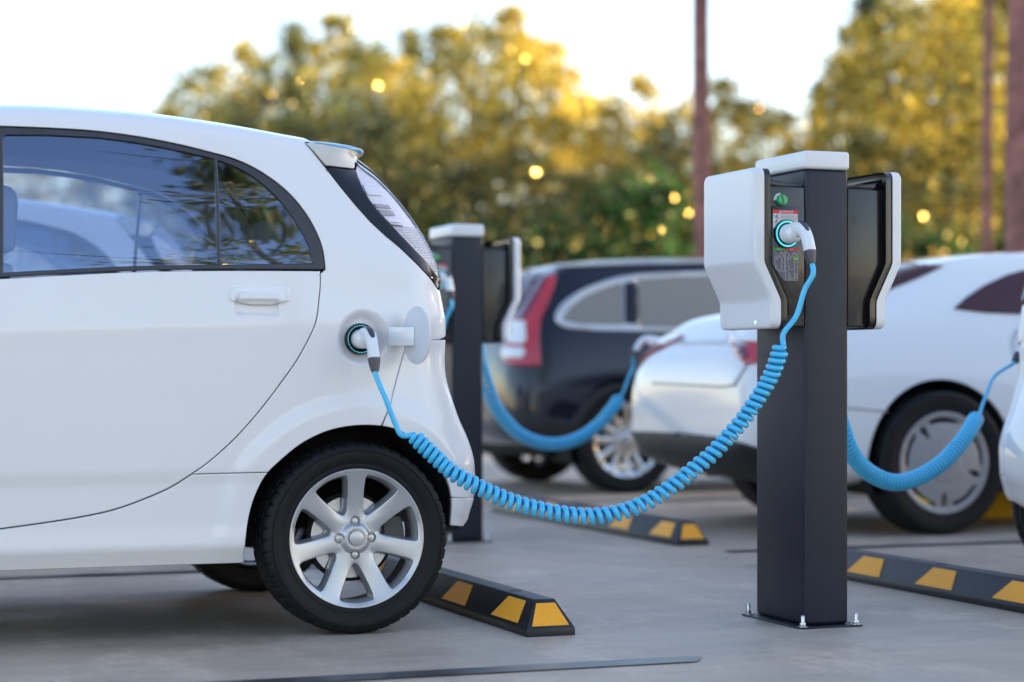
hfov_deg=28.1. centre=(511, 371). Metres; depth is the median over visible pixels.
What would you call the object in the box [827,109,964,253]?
oak tree
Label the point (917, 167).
oak tree
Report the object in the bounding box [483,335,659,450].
charging cable
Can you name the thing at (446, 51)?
birch tree
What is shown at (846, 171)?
oak tree
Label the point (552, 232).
shrub
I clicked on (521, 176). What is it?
oak tree
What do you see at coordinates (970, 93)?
birch tree
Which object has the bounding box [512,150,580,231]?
maple tree
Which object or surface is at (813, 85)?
pine tree
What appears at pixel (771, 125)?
maple tree
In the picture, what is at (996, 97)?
maple tree
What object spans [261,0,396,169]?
birch tree
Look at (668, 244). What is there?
shrub
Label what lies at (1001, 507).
kerb block
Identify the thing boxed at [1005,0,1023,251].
tall pine
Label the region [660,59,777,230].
birch tree
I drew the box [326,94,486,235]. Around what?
oak tree
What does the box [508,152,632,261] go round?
oak tree
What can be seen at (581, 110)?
maple tree
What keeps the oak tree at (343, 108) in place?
on the ground
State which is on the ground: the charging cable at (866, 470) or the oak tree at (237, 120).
the oak tree at (237, 120)
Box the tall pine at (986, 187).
[981,0,992,252]
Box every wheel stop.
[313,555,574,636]
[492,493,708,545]
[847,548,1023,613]
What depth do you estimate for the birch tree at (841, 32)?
47.91 m
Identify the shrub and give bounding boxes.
[414,201,431,242]
[418,198,506,245]
[481,197,560,267]
[483,182,681,268]
[493,184,629,268]
[494,213,573,266]
[520,131,694,269]
[544,155,711,262]
[663,228,694,258]
[901,206,979,259]
[901,221,973,259]
[950,235,1004,253]
[992,231,1004,248]
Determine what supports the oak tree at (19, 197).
on the ground
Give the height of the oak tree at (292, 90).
8.074 m
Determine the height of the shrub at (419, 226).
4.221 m
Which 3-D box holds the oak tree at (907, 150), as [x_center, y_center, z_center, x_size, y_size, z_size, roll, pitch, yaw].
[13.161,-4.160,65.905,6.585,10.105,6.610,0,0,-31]
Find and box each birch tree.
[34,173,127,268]
[91,87,193,256]
[186,25,291,262]
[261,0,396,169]
[392,2,515,240]
[435,0,582,238]
[486,25,618,227]
[559,89,659,259]
[575,58,693,258]
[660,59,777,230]
[780,32,885,176]
[784,0,912,181]
[810,0,976,256]
[889,0,1007,252]
[919,0,1007,257]
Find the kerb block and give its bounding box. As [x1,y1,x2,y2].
[915,492,1012,517]
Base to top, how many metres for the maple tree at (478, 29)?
10.315 m
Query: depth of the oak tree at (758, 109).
53.66 m
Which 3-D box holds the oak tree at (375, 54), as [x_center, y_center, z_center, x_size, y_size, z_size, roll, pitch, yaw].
[-3.693,-4.102,51.910,7.238,9.980,6.409,0,0,-12]
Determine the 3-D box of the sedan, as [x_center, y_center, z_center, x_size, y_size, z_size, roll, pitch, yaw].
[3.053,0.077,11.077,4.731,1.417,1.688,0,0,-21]
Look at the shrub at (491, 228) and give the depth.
38.06 m
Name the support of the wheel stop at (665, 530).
on the ground
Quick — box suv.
[483,259,719,492]
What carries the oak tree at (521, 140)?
on the ground
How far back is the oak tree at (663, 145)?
45.74 m
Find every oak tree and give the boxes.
[3,173,48,278]
[49,110,194,275]
[112,110,237,255]
[117,85,291,257]
[125,194,190,257]
[162,37,342,253]
[190,92,349,257]
[236,72,444,226]
[276,10,498,234]
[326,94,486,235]
[365,139,493,231]
[419,143,527,237]
[427,130,556,235]
[428,12,636,234]
[460,133,590,259]
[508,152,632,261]
[562,149,693,261]
[565,97,736,258]
[681,77,813,214]
[787,1,1004,238]
[793,143,905,259]
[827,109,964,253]
[865,0,1007,220]
[865,129,998,257]
[885,89,963,241]
[901,110,1004,256]
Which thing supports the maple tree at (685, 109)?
on the ground
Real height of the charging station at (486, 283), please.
1.464 m
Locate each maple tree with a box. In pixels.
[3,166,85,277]
[97,49,276,259]
[308,35,496,222]
[387,2,615,236]
[485,77,657,256]
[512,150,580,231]
[622,84,739,258]
[686,93,858,212]
[833,0,1007,254]
[906,3,1007,239]
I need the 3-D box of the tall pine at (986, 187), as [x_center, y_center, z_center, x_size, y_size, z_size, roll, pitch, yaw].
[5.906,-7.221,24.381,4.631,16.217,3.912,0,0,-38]
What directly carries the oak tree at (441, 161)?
on the ground
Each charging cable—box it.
[351,221,815,524]
[439,271,453,322]
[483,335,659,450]
[847,347,1018,490]
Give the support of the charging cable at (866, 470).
attached to the charging station at (757, 269)
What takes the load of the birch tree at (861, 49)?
on the ground
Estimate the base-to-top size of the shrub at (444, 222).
4.268 m
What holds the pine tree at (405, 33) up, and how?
on the ground
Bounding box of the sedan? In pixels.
[630,251,1023,534]
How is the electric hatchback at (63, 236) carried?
on the ground
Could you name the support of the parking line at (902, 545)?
on the ground
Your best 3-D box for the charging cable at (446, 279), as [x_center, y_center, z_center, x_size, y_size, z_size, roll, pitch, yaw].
[-0.956,0.000,9.233,1.389,0.910,0.182,0,0,-5]
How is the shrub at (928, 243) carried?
on the ground
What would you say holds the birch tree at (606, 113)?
on the ground
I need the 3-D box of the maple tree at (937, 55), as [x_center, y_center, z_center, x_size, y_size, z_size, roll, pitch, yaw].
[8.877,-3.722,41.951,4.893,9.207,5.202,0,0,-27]
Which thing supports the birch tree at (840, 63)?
on the ground
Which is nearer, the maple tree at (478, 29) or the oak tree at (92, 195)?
the maple tree at (478, 29)
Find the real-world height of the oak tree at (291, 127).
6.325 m
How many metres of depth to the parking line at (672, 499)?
12.50 m
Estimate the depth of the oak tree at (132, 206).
40.46 m
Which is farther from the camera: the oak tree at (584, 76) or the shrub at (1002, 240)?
the oak tree at (584, 76)
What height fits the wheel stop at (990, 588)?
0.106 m
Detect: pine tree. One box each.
[262,2,339,118]
[375,20,447,229]
[795,69,843,150]
[819,0,928,190]
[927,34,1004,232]
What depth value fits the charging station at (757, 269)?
6.32 m
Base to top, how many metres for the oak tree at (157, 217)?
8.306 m
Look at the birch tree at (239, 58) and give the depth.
47.72 m
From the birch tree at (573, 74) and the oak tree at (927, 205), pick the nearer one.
the oak tree at (927, 205)
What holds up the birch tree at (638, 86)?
on the ground
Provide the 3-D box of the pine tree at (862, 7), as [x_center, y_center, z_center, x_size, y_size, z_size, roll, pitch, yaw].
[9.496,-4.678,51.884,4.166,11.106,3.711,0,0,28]
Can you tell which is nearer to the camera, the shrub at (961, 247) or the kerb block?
the kerb block
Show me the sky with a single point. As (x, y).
(101, 54)
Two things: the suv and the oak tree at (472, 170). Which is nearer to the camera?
the suv
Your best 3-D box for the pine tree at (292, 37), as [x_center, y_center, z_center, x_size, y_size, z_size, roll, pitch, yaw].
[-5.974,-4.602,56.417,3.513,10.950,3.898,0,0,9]
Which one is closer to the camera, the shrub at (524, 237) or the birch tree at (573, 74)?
the shrub at (524, 237)
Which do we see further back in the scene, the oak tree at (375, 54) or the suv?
the oak tree at (375, 54)
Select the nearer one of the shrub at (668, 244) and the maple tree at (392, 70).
the shrub at (668, 244)
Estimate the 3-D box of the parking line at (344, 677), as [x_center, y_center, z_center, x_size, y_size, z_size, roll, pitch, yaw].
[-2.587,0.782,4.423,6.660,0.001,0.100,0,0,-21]
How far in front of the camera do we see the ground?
6.44 m
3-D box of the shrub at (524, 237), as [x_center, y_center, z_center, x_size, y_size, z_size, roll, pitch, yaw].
[0.261,-0.830,37.020,3.650,4.024,3.560,0,0,-26]
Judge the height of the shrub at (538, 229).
4.389 m
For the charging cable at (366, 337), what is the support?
attached to the charging station at (757, 269)
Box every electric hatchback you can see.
[0,104,474,633]
[15,199,192,277]
[999,292,1023,544]
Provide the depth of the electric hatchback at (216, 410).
6.04 m
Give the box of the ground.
[0,453,1023,681]
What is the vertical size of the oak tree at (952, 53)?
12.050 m
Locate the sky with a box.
[0,0,1007,277]
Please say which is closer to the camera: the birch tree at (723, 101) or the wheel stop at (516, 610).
the wheel stop at (516, 610)
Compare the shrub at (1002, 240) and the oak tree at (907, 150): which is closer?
the shrub at (1002, 240)
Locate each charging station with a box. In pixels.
[423,224,519,542]
[704,150,900,628]
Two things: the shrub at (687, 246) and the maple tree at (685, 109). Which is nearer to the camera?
the shrub at (687, 246)
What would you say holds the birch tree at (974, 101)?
on the ground
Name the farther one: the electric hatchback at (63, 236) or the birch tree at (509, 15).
the birch tree at (509, 15)
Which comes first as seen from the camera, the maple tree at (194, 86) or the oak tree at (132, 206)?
the oak tree at (132, 206)
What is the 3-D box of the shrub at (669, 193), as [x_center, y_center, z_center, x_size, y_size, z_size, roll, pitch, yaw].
[2.493,-1.054,31.978,4.173,4.582,3.900,0,0,38]
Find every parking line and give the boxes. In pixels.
[0,566,316,578]
[214,656,700,681]
[483,494,866,504]
[723,540,1020,551]
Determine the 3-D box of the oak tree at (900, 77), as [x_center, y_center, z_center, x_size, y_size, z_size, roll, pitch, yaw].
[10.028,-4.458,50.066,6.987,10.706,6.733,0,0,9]
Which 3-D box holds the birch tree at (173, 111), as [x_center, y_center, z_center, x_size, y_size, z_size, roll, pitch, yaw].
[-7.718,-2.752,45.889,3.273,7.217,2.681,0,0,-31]
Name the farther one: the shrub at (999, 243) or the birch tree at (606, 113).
the birch tree at (606, 113)
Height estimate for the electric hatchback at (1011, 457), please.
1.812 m

